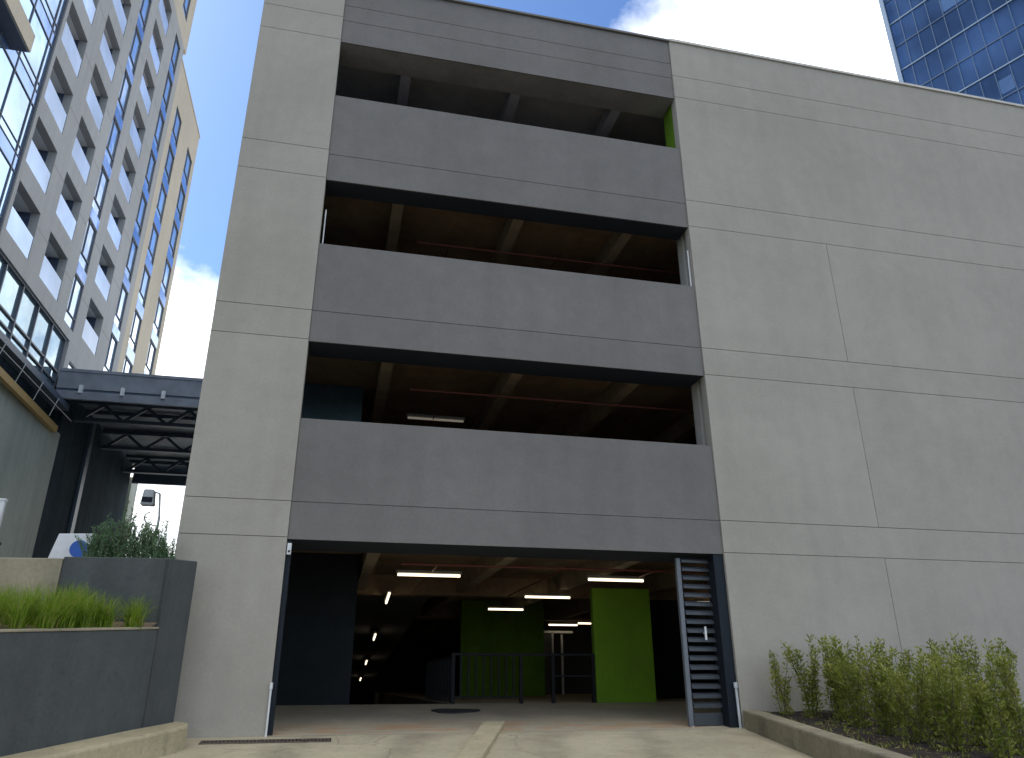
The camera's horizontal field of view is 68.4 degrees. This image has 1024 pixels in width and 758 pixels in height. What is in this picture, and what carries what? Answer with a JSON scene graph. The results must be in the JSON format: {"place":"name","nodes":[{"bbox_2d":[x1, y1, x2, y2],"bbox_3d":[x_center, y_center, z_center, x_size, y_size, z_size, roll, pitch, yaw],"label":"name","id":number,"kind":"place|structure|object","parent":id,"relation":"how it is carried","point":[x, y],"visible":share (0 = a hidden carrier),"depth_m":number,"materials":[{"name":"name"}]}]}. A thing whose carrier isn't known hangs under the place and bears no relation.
{"place":"outdoors","nodes":[
{"label":"outdoors","id":0,"kind":"place"},
{"bbox_2d":[0,498,7,525],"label":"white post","id":1,"kind":"object","parent":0,"point":[3,501],"visible":1,"depth_m":11.50,"materials":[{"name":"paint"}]},
{"bbox_2d":[0,622,155,628],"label":"planter soil","id":2,"kind":"structure","parent":0,"point":[146,624],"depth_m":10.15,"materials":[{"name":"brown soil"}]},
{"bbox_2d":[0,577,159,629],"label":"grass","id":3,"kind":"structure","parent":2,"relation":"on","point":[27,610],"depth_m":9.13,"materials":[{"name":"green plant"}]},
{"bbox_2d":[0,0,199,557],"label":"apartment building","id":4,"kind":"structure","parent":0,"point":[99,135],"depth_m":35.98,"materials":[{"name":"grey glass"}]},
{"bbox_2d":[0,251,66,388],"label":"podium window","id":5,"kind":"structure","parent":4,"relation":"in","point":[23,319],"depth_m":31.24,"materials":[{"name":"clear glass"}]},
{"bbox_2d":[64,273,83,330],"bbox_3d":[-20.772,-3.625,35.597,0.120,2.500,1.400,5,-23,-12],"label":"window","id":6,"kind":"structure","parent":4,"relation":"in","point":[77,287],"depth_m":35.77,"materials":[{"name":"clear glass"}]},
{"bbox_2d":[79,217,96,273],"bbox_3d":[-20.783,-6.517,36.768,0.120,2.500,1.400,5,-23,-12],"label":"window","id":7,"kind":"structure","parent":4,"relation":"in","point":[90,234],"depth_m":36.95,"materials":[{"name":"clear glass"}]},
{"bbox_2d":[92,165,108,219],"bbox_3d":[-20.795,-9.409,37.938,0.120,2.500,1.400,5,-23,-12],"label":"window","id":8,"kind":"structure","parent":4,"relation":"in","point":[102,184],"depth_m":38.12,"materials":[{"name":"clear glass"}]},
{"bbox_2d":[103,332,117,370],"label":"window","id":9,"kind":"structure","parent":4,"relation":"in","point":[112,346],"depth_m":41.85,"materials":[{"name":"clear glass"}]},
{"bbox_2d":[105,116,119,168],"bbox_3d":[-20.807,-12.301,39.108,0.120,2.500,1.400,5,-23,-12],"label":"window","id":10,"kind":"structure","parent":4,"relation":"in","point":[110,151],"depth_m":39.30,"materials":[{"name":"blue glass"}]},
{"bbox_2d":[114,283,127,330],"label":"window","id":11,"kind":"structure","parent":4,"relation":"in","point":[123,295],"depth_m":42.96,"materials":[{"name":"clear glass"}]},
{"bbox_2d":[117,69,130,120],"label":"window","id":12,"kind":"structure","parent":4,"relation":"in","point":[124,93],"depth_m":40.47,"materials":[{"name":"blue glass"}]},
{"bbox_2d":[122,356,131,372],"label":"window","id":13,"kind":"structure","parent":4,"relation":"in","point":[127,367],"depth_m":45.37,"materials":[{"name":"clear glass"}]},
{"bbox_2d":[56,368,202,485],"bbox_3d":[-17.272,3.458,42.230,10.520,1.600,15.700,5,-23,-12],"label":"passage canopy","id":14,"kind":"object","parent":4,"relation":"attached to","point":[147,422],"visible":0.52,"depth_m":37.75,"materials":[{"name":"metal"}]},
{"bbox_2d":[125,235,137,281],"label":"window","id":15,"kind":"structure","parent":4,"relation":"in","point":[133,247],"depth_m":44.14,"materials":[{"name":"blue glass"}]},
{"bbox_2d":[128,25,140,75],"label":"window","id":16,"kind":"structure","parent":4,"relation":"in","point":[136,42],"depth_m":41.66,"materials":[{"name":"blue glass"}]},
{"bbox_2d":[128,308,141,352],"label":"window","id":17,"kind":"structure","parent":4,"relation":"in","point":[136,324],"depth_m":46.43,"materials":[{"name":"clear glass"}]},
{"bbox_2d":[135,191,146,236],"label":"window","id":18,"kind":"structure","parent":4,"relation":"in","point":[142,205],"depth_m":45.32,"materials":[{"name":"blue glass"}]},
{"bbox_2d":[138,265,149,307],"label":"window","id":19,"kind":"structure","parent":4,"relation":"in","point":[145,279],"depth_m":47.58,"materials":[{"name":"blue glass"}]},
{"bbox_2d":[139,0,150,32],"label":"window","id":20,"kind":"structure","parent":4,"relation":"in","point":[145,5],"depth_m":42.85,"materials":[{"name":"blue glass"}]},
{"bbox_2d":[144,149,155,192],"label":"window","id":21,"kind":"structure","parent":4,"relation":"in","point":[151,163],"depth_m":46.49,"materials":[{"name":"blue glass"}]},
{"bbox_2d":[144,339,155,373],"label":"window","id":22,"kind":"structure","parent":4,"relation":"in","point":[151,351],"depth_m":50.44,"materials":[{"name":"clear glass"}]},
{"bbox_2d":[147,222,158,264],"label":"window","id":23,"kind":"structure","parent":4,"relation":"in","point":[154,235],"depth_m":48.77,"materials":[{"name":"blue glass"}]},
{"bbox_2d":[153,109,163,151],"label":"window","id":24,"kind":"structure","parent":4,"relation":"in","point":[160,122],"depth_m":47.68,"materials":[{"name":"blue glass"}]},
{"bbox_2d":[153,298,163,336],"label":"window","id":25,"kind":"structure","parent":4,"relation":"in","point":[159,310],"depth_m":51.63,"materials":[{"name":"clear glass"}]},
{"bbox_2d":[156,182,166,223],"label":"window","id":26,"kind":"structure","parent":4,"relation":"in","point":[160,206],"depth_m":49.97,"materials":[{"name":"blue glass"}]},
{"bbox_2d":[161,257,170,296],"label":"window","id":27,"kind":"structure","parent":4,"relation":"in","point":[167,269],"depth_m":52.79,"materials":[{"name":"blue glass"}]},
{"bbox_2d":[162,70,171,111],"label":"window","id":28,"kind":"structure","parent":4,"relation":"in","point":[168,85],"depth_m":48.84,"materials":[{"name":"blue glass"}]},
{"bbox_2d":[164,143,173,184],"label":"window","id":29,"kind":"structure","parent":4,"relation":"in","point":[170,158],"depth_m":51.13,"materials":[{"name":"blue glass"}]},
{"bbox_2d":[169,220,177,257],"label":"window","id":30,"kind":"structure","parent":4,"relation":"in","point":[174,233],"depth_m":54.00,"materials":[{"name":"blue glass"}]},
{"bbox_2d":[170,34,179,73],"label":"window","id":31,"kind":"structure","parent":4,"relation":"in","point":[174,57],"depth_m":50.03,"materials":[{"name":"blue glass"}]},
{"bbox_2d":[172,107,180,146],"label":"window","id":32,"kind":"structure","parent":4,"relation":"in","point":[177,121],"depth_m":52.31,"materials":[{"name":"blue glass"}]},
{"bbox_2d":[176,184,184,220],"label":"window","id":33,"kind":"structure","parent":4,"relation":"in","point":[181,197],"depth_m":55.19,"materials":[{"name":"blue glass"}]},
{"bbox_2d":[183,0,190,19],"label":"window","id":34,"kind":"structure","parent":4,"relation":"in","point":[186,4],"depth_m":51.96,"materials":[{"name":"blue glass"}]},
{"bbox_2d":[183,149,191,184],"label":"window","id":35,"kind":"structure","parent":4,"relation":"in","point":[186,171],"depth_m":56.33,"materials":[{"name":"blue glass"}]},
{"bbox_2d":[157,728,812,757],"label":"driveway","id":36,"kind":"structure","parent":0,"point":[712,743],"depth_m":10.60,"materials":[{"name":"concrete"}]},
{"bbox_2d":[0,558,63,613],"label":"stone wall","id":37,"kind":"structure","parent":36,"relation":"on","point":[23,570],"depth_m":10.23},
{"bbox_2d":[0,627,158,756],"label":"planter wall","id":38,"kind":"structure","parent":36,"relation":"on","point":[58,686],"depth_m":8.87,"materials":[{"name":"concrete"}]},
{"bbox_2d":[0,722,187,757],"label":"kerb","id":39,"kind":"structure","parent":36,"relation":"on","point":[155,741],"depth_m":9.09,"materials":[{"name":"concrete"}]},
{"bbox_2d":[57,557,196,727],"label":"retaining wall","id":40,"kind":"structure","parent":36,"relation":"on","point":[166,585],"depth_m":10.46,"materials":[{"name":"concrete"}]},
{"bbox_2d":[198,738,330,744],"bbox_3d":[-3.446,5.096,10.576,1.770,0.055,0.230,5,-23,-12],"label":"drain grate","id":41,"kind":"object","parent":36,"relation":"on","point":[252,741],"visible":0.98,"depth_m":10.56,"materials":[{"name":"black metal"}]},
{"bbox_2d":[265,683,272,736],"bbox_3d":[-3.583,4.867,11.084,0.046,0.740,0.046,15,-26,-33],"label":"thin pipe","id":42,"kind":"object","parent":36,"relation":"on","point":[269,700],"visible":1,"depth_m":11.08,"materials":[{"name":"silver metal"}]},
{"bbox_2d":[457,721,504,757],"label":"lane divider","id":43,"kind":"object","parent":36,"relation":"on","point":[481,741],"visible":0.85,"depth_m":10.59,"materials":[{"name":"concrete"}]},
{"bbox_2d":[733,682,741,727],"bbox_3d":[3.801,5.494,12.682,0.064,0.721,0.064,15,-26,-33],"label":"thin pipe","id":44,"kind":"object","parent":36,"relation":"on","point":[737,701],"visible":1,"depth_m":12.68,"materials":[{"name":"grey metal"}]},
{"bbox_2d":[743,710,912,757],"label":"kerb","id":45,"kind":"structure","parent":36,"relation":"on","point":[813,742],"depth_m":10.41,"materials":[{"name":"concrete"}]},
{"bbox_2d":[272,690,729,735],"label":"garage floor","id":46,"kind":"structure","parent":0,"point":[395,712],"depth_m":13.68,"materials":[{"name":"concrete"}]},
{"bbox_2d":[425,655,451,702],"bbox_3d":[-1.766,7.177,17.985,0.040,0.940,4.718,5,-23,-12],"label":"railing","id":47,"kind":"object","parent":46,"relation":"on","point":[439,665],"visible":0.88,"depth_m":17.88,"materials":[{"name":"black metal"}]},
{"bbox_2d":[431,708,479,713],"bbox_3d":[-1.048,6.241,14.164,0.915,0.074,0.581,5,-23,-12],"label":"manhole cover","id":48,"kind":"object","parent":46,"relation":"on","point":[449,711],"visible":1,"depth_m":14.09,"materials":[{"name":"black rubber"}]},
{"bbox_2d":[450,653,595,703],"bbox_3d":[0.266,6.322,15.912,3.125,0.995,0.070,5,-23,-12],"label":"railing","id":49,"kind":"object","parent":46,"relation":"on","point":[553,675],"visible":0.99,"depth_m":15.86,"materials":[{"name":"black metal"}]},
{"bbox_2d":[544,631,572,694],"bbox_3d":[1.682,10.458,27.807,1.200,2.200,0.120,5,-23,-12],"label":"framed doorway","id":50,"kind":"structure","parent":46,"relation":"on","point":[548,642],"depth_m":27.82,"materials":[{"name":"white paint"}]},
{"bbox_2d":[125,0,897,554],"label":"sky","id":51,"kind":"structure","parent":0,"point":[843,35],"materials":[{"name":"white"}]},
{"bbox_2d":[173,0,1023,737],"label":"parking garage","id":52,"kind":"structure","parent":0,"point":[827,346],"depth_m":15.54,"materials":[{"name":"concrete"}]},
{"bbox_2d":[286,543,291,554],"bbox_3d":[-3.557,2.712,12.024,0.065,0.180,0.072,5,-23,-12],"label":"sensor","id":53,"kind":"object","parent":52,"relation":"attached to","point":[289,546],"visible":1,"depth_m":12.00,"materials":[{"name":"white paint"}]},
{"bbox_2d":[322,210,326,243],"bbox_3d":[-3.589,-2.893,14.396,0.022,0.810,0.022,15,-26,-33],"label":"thin pipe","id":54,"kind":"object","parent":52,"relation":"on","point":[324,226],"visible":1,"depth_m":14.39,"materials":[{"name":"grey metal"}]},
{"bbox_2d":[384,590,390,603],"bbox_3d":[-3.097,5.439,18.785,0.090,0.214,1.314,4,-22,-11],"label":"tube light","id":55,"kind":"object","parent":52,"relation":"attached to","point":[387,596],"visible":1,"depth_m":18.62,"materials":[{"name":"white plastic"}]},
{"bbox_2d":[396,570,461,576],"bbox_3d":[-1.658,3.901,15.088,1.310,0.111,0.090,5,-23,-12],"label":"tube light","id":56,"kind":"object","parent":52,"relation":"attached to","point":[427,573],"visible":1,"depth_m":15.06,"materials":[{"name":"white plastic"}]},
{"bbox_2d":[406,413,464,422],"bbox_3d":[-1.732,0.894,17.119,1.330,0.111,0.090,5,-23,-12],"label":"tube light","id":57,"kind":"object","parent":52,"relation":"attached to","point":[436,417],"visible":1,"depth_m":17.09,"materials":[{"name":"white"}]},
{"bbox_2d":[487,606,523,610],"bbox_3d":[-0.182,6.718,22.063,1.100,0.111,0.090,5,-23,-12],"label":"tube light","id":58,"kind":"object","parent":52,"relation":"attached to","point":[519,608],"visible":1,"depth_m":22.03,"materials":[{"name":"white plastic"}]},
{"bbox_2d":[523,593,570,598],"bbox_3d":[0.899,5.479,19.013,1.230,0.111,0.090,5,-23,-12],"label":"tube light","id":59,"kind":"object","parent":52,"relation":"attached to","point":[535,595],"visible":1,"depth_m":18.97,"materials":[{"name":"white plastic"}]},
{"bbox_2d":[417,242,679,278],"bbox_3d":[2.115,-1.685,19.962,9.800,0.044,5.180,5,-23,-12],"label":"sprinkler pipe","id":60,"kind":"object","parent":52,"relation":"attached to","point":[557,258],"visible":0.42,"depth_m":17.25,"materials":[{"name":"metal"}]},
{"bbox_2d":[410,388,693,438],"bbox_3d":[2.127,1.541,18.657,9.800,0.044,5.180,5,-23,-12],"label":"sprinkler pipe","id":61,"kind":"object","parent":52,"relation":"attached to","point":[444,391],"visible":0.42,"depth_m":16.09,"materials":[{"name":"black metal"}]},
{"bbox_2d":[401,563,706,597],"bbox_3d":[2.140,4.767,17.351,9.800,0.044,5.180,5,-23,-12],"label":"sprinkler pipe","id":62,"kind":"object","parent":52,"relation":"attached to","point":[531,567],"visible":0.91,"depth_m":14.75,"materials":[{"name":"red metal"}]},
{"bbox_2d":[548,622,577,625],"bbox_3d":[1.900,9.123,28.026,1.160,0.111,0.090,5,-23,-12],"label":"tube light","id":63,"kind":"object","parent":52,"relation":"attached to","point":[560,624],"visible":1,"depth_m":27.98,"materials":[{"name":"white plastic"}]},
{"bbox_2d":[577,621,590,623],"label":"tube light","id":64,"kind":"object","parent":52,"relation":"attached to","point":[586,622],"visible":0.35,"depth_m":27.30,"materials":[{"name":"white plastic"}]},
{"bbox_2d":[586,575,644,581],"bbox_3d":[2.196,4.220,15.915,1.280,0.111,0.090,5,-23,-12],"label":"tube light","id":65,"kind":"object","parent":52,"relation":"attached to","point":[614,578],"visible":1,"depth_m":15.89,"materials":[{"name":"white plastic"}]},
{"bbox_2d":[687,250,691,285],"bbox_3d":[3.769,-2.329,15.994,0.033,0.910,0.033,-4,-22,9],"label":"thin pipe","id":66,"kind":"object","parent":52,"relation":"on","point":[689,268],"visible":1,"depth_m":15.98,"materials":[{"name":"grey metal"}]},
{"bbox_2d":[674,558,723,726],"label":"slatted gate","id":67,"kind":"structure","parent":52,"relation":"attached to","point":[700,719],"depth_m":13.16,"materials":[{"name":"grey metal"}]},
{"bbox_2d":[695,599,709,601],"bbox_3d":[5.555,6.077,20.535,1.160,0.111,0.090,5,-23,-12],"label":"tube light","id":68,"kind":"object","parent":52,"relation":"attached to","point":[705,600],"visible":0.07,"depth_m":20.44,"materials":[{"name":"white"}]},
{"bbox_2d":[771,708,1023,757],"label":"shrub bed soil","id":69,"kind":"object","parent":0,"point":[974,753],"visible":0.29,"depth_m":10.32,"materials":[{"name":"brown soil"}]},
{"bbox_2d":[769,650,794,715],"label":"shrub","id":70,"kind":"object","parent":69,"relation":"on","point":[782,696],"visible":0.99,"depth_m":12.54,"materials":[{"name":"green plant"}]},
{"bbox_2d":[780,635,824,717],"bbox_3d":[4.901,4.942,12.494,0.668,1.353,0.532,-20,-29,39],"label":"shrub","id":71,"kind":"object","parent":69,"relation":"on","point":[813,696],"visible":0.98,"depth_m":12.41,"materials":[{"name":"green plant"}]},
{"bbox_2d":[818,635,851,715],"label":"shrub","id":72,"kind":"object","parent":69,"relation":"on","point":[839,642],"visible":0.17,"depth_m":12.61,"materials":[{"name":"green plant"}]},
{"bbox_2d":[818,634,853,720],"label":"shrub","id":73,"kind":"object","parent":69,"relation":"on","point":[838,705],"visible":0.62,"depth_m":12.00,"materials":[{"name":"green plant"}]},
{"bbox_2d":[826,635,873,727],"bbox_3d":[5.173,4.631,11.519,0.591,1.411,0.511,-16,-27,33],"label":"shrub","id":74,"kind":"object","parent":69,"relation":"on","point":[853,699],"visible":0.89,"depth_m":11.43,"materials":[{"name":"green plant"}]},
{"bbox_2d":[841,640,887,716],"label":"shrub","id":75,"kind":"object","parent":69,"relation":"on","point":[854,659],"visible":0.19,"depth_m":12.56,"materials":[{"name":"green plant"}]},
{"bbox_2d":[850,643,907,735],"bbox_3d":[5.267,4.451,10.764,0.705,1.307,0.419,-13,-26,29],"label":"shrub","id":76,"kind":"object","parent":69,"relation":"on","point":[886,721],"visible":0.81,"depth_m":10.73,"materials":[{"name":"green plant"}]},
{"bbox_2d":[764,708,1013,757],"bbox_3d":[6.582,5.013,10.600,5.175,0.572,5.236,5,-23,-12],"label":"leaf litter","id":77,"kind":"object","parent":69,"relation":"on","point":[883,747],"visible":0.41,"depth_m":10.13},
{"bbox_2d":[869,641,911,725],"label":"shrub","id":78,"kind":"object","parent":69,"relation":"on","point":[875,657],"visible":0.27,"depth_m":11.63,"materials":[{"name":"green plant"}]},
{"bbox_2d":[875,637,915,716],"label":"shrub","id":79,"kind":"object","parent":69,"relation":"on","point":[907,658],"visible":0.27,"depth_m":12.55,"materials":[{"name":"green plant"}]},
{"bbox_2d":[877,652,935,743],"bbox_3d":[5.362,4.324,10.238,0.725,1.282,0.665,-9,-23,20],"label":"shrub","id":80,"kind":"object","parent":69,"relation":"on","point":[918,701],"visible":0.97,"depth_m":10.12,"materials":[{"name":"green plant"}]},
{"bbox_2d":[906,642,952,738],"bbox_3d":[5.930,4.412,10.630,0.570,1.346,0.651,-14,-26,31],"label":"shrub","id":81,"kind":"object","parent":69,"relation":"on","point":[934,727],"visible":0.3,"depth_m":10.58,"materials":[{"name":"green plant"}]},
{"bbox_2d":[916,638,949,716],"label":"shrub","id":82,"kind":"object","parent":69,"relation":"on","point":[937,659],"visible":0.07,"depth_m":12.59,"materials":[{"name":"green plant"}]},
{"bbox_2d":[924,639,965,725],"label":"shrub","id":83,"kind":"object","parent":69,"relation":"on","point":[955,664],"visible":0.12,"depth_m":11.63,"materials":[{"name":"green plant"}]},
{"bbox_2d":[926,653,974,736],"bbox_3d":[6.282,4.587,10.907,0.534,1.195,0.664,5,-23,-12],"label":"shrub","id":84,"kind":"object","parent":69,"relation":"on","point":[952,672],"visible":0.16,"depth_m":10.81,"materials":[{"name":"green plant"}]},
{"bbox_2d":[925,641,977,752],"bbox_3d":[5.631,4.087,9.644,0.547,1.392,0.812,5,-23,-12],"label":"shrub","id":85,"kind":"object","parent":69,"relation":"on","point":[943,704],"visible":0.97,"depth_m":9.62,"materials":[{"name":"green plant"}]},
{"bbox_2d":[949,632,986,715],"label":"shrub","id":86,"kind":"object","parent":69,"relation":"on","point":[970,664],"visible":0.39,"depth_m":12.70,"materials":[{"name":"green plant"}]},
{"bbox_2d":[956,669,999,745],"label":"shrub","id":87,"kind":"object","parent":69,"relation":"on","point":[973,727],"visible":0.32,"depth_m":9.94,"materials":[{"name":"green plant"}]},
{"bbox_2d":[953,651,1019,757],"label":"shrub","id":88,"kind":"object","parent":69,"relation":"on","point":[988,719],"visible":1,"depth_m":9.12,"materials":[{"name":"green plant"}]},
{"bbox_2d":[974,639,1023,755],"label":"shrub","id":89,"kind":"object","parent":69,"relation":"on","point":[1018,720],"visible":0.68,"depth_m":9.51,"materials":[{"name":"green plant"}]},
{"bbox_2d":[985,637,1022,717],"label":"shrub","id":90,"kind":"object","parent":69,"relation":"on","point":[999,652],"visible":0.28,"depth_m":12.68,"materials":[{"name":"green plant"}]},
{"bbox_2d":[878,0,1023,104],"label":"glass tower","id":91,"kind":"structure","parent":0,"point":[973,47],"depth_m":84.51,"materials":[{"name":"blue glass"}]},
{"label":"plaza","id":92,"kind":"structure","parent":0,"visible":0},
{"bbox_2d":[48,534,94,558],"bbox_3d":[-6.704,2.657,11.378,0.638,0.660,0.069,5,-23,-12],"label":"sign board","id":93,"kind":"object","parent":92,"relation":"on","point":[66,545],"visible":0.46,"depth_m":11.39,"materials":[{"name":"white paint"}]},
{"bbox_2d":[75,500,177,558],"bbox_3d":[-5.679,2.348,11.136,1.394,1.106,0.598,5,-23,-12],"label":"bush","id":94,"kind":"object","parent":92,"relation":"on","point":[145,545],"visible":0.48,"depth_m":11.03,"materials":[{"name":"green plant"}]},
{"bbox_2d":[140,489,160,530],"bbox_3d":[-8.362,3.876,17.107,0.477,2.750,0.265,5,-23,-12],"label":"street lamp","id":95,"kind":"object","parent":92,"relation":"on","point":[148,498],"visible":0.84,"depth_m":17.44,"materials":[{"name":"grey metal"}]}
]}

